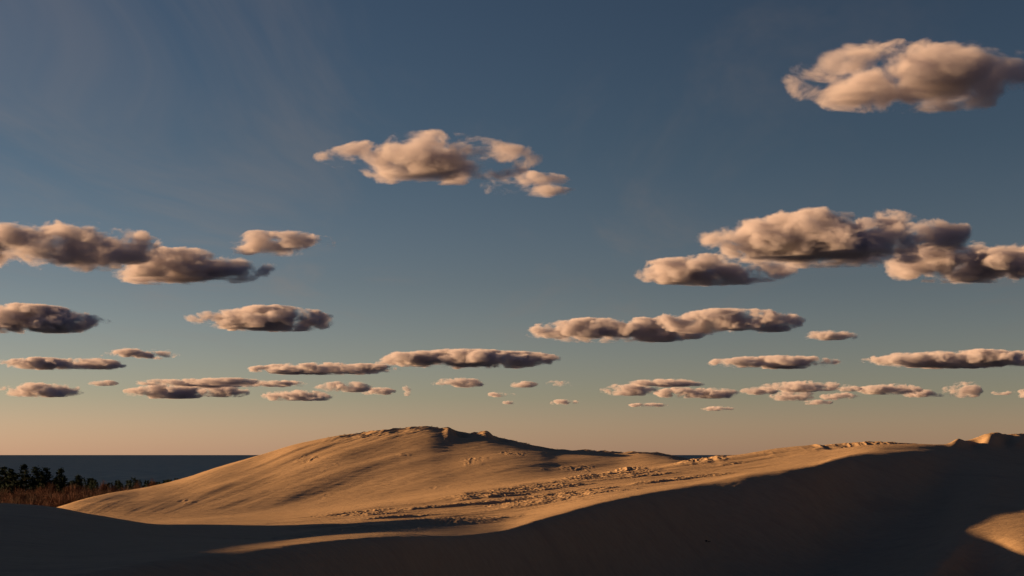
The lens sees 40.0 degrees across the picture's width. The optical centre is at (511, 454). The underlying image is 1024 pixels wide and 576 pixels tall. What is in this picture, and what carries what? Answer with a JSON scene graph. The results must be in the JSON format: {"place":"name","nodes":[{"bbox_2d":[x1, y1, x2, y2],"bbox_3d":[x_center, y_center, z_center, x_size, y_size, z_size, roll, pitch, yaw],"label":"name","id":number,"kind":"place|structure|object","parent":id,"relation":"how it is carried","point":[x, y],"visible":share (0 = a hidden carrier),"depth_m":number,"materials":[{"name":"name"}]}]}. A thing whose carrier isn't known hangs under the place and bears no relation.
{"place":"outdoors","nodes":[
{"label":"outdoors","id":0,"kind":"place"},
{"bbox_2d":[2,476,177,490],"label":"treeline","id":1,"kind":"object","parent":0,"point":[92,482],"visible":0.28,"depth_m":506.65,"materials":[{"name":"green plant"}]},
{"bbox_2d":[0,455,728,488],"bbox_3d":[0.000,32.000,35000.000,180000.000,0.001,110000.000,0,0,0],"label":"lake","id":2,"kind":"structure","parent":0,"point":[123,469],"depth_m":4516.44,"materials":[{"name":"liquid"}]},
{"bbox_2d":[57,426,689,518],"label":"great dune","id":3,"kind":"structure","parent":0,"point":[368,467],"depth_m":273.44,"materials":[{"name":"beige sand"}]},
{"bbox_2d":[0,432,1023,575],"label":"sand flat","id":4,"kind":"structure","parent":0,"point":[38,540],"depth_m":189.21,"materials":[{"name":"beige sand"}]},
{"bbox_2d":[0,0,1023,454],"label":"sky","id":5,"kind":"structure","parent":0,"point":[228,227],"materials":[{"name":"blue"}]},
{"bbox_2d":[50,452,1023,575],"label":"shaded dune","id":6,"kind":"structure","parent":0,"point":[898,514],"depth_m":200.54,"materials":[{"name":"beige sand"}]},
{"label":"ground","id":7,"kind":"structure","parent":0,"visible":0},
{"bbox_2d":[0,466,12,492],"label":"pine tree","id":8,"kind":"object","parent":7,"relation":"on","point":[3,471],"visible":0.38,"depth_m":414.43,"materials":[{"name":"green plant"}]},
{"bbox_2d":[0,468,16,493],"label":"pine tree","id":9,"kind":"object","parent":7,"relation":"on","point":[7,482],"visible":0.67,"depth_m":399.59,"materials":[{"name":"green plant"}]},
{"bbox_2d":[9,487,25,499],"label":"bare tree","id":10,"kind":"object","parent":7,"relation":"on","point":[16,494],"visible":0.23,"depth_m":352.00,"materials":[{"name":"brown wood"}]},
{"bbox_2d":[10,473,26,494],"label":"pine tree","id":11,"kind":"object","parent":7,"relation":"on","point":[16,481],"visible":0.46,"depth_m":397.72,"materials":[{"name":"green plant"}]},
{"bbox_2d":[18,464,33,489],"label":"pine tree","id":12,"kind":"object","parent":7,"relation":"on","point":[25,474],"visible":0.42,"depth_m":404.51,"materials":[{"name":"green plant"}]},
{"bbox_2d":[22,465,39,492],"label":"pine tree","id":13,"kind":"object","parent":7,"relation":"on","point":[34,480],"visible":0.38,"depth_m":399.38,"materials":[{"name":"green plant"}]},
{"bbox_2d":[29,470,48,492],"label":"pine tree","id":14,"kind":"object","parent":7,"relation":"on","point":[42,482],"visible":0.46,"depth_m":391.67,"materials":[{"name":"green plant"}]},
{"bbox_2d":[40,467,57,488],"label":"pine tree","id":15,"kind":"object","parent":7,"relation":"on","point":[48,474],"visible":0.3,"depth_m":399.81,"materials":[{"name":"green plant"}]},
{"bbox_2d":[42,479,59,494],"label":"bare tree","id":16,"kind":"object","parent":7,"relation":"on","point":[50,489],"visible":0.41,"depth_m":377.63,"materials":[{"name":"brown wood"}]},
{"bbox_2d":[51,468,69,492],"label":"pine tree","id":17,"kind":"object","parent":7,"relation":"on","point":[58,482],"visible":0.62,"depth_m":395.44,"materials":[{"name":"green plant"}]},
{"bbox_2d":[60,475,68,490],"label":"pine tree","id":18,"kind":"object","parent":7,"relation":"on","point":[64,477],"visible":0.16,"depth_m":409.75,"materials":[{"name":"green plant"}]},
{"bbox_2d":[64,483,79,493],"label":"bare tree","id":19,"kind":"object","parent":7,"relation":"on","point":[68,490],"visible":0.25,"depth_m":384.74,"materials":[{"name":"brown wood"}]},
{"bbox_2d":[0,483,144,506],"bbox_3d":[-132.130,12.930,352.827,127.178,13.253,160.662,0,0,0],"label":"thicket","id":20,"kind":"object","parent":7,"relation":"on","point":[40,494],"visible":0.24,"depth_m":323.51,"materials":[{"name":"green plant"}]},
{"bbox_2d":[73,474,83,487],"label":"pine tree","id":21,"kind":"object","parent":7,"relation":"on","point":[78,480],"visible":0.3,"depth_m":469.80,"materials":[{"name":"green plant"}]},
{"bbox_2d":[98,481,110,490],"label":"bare tree","id":22,"kind":"object","parent":7,"relation":"on","point":[103,485],"visible":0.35,"depth_m":419.60,"materials":[{"name":"brown wood"}]}
]}

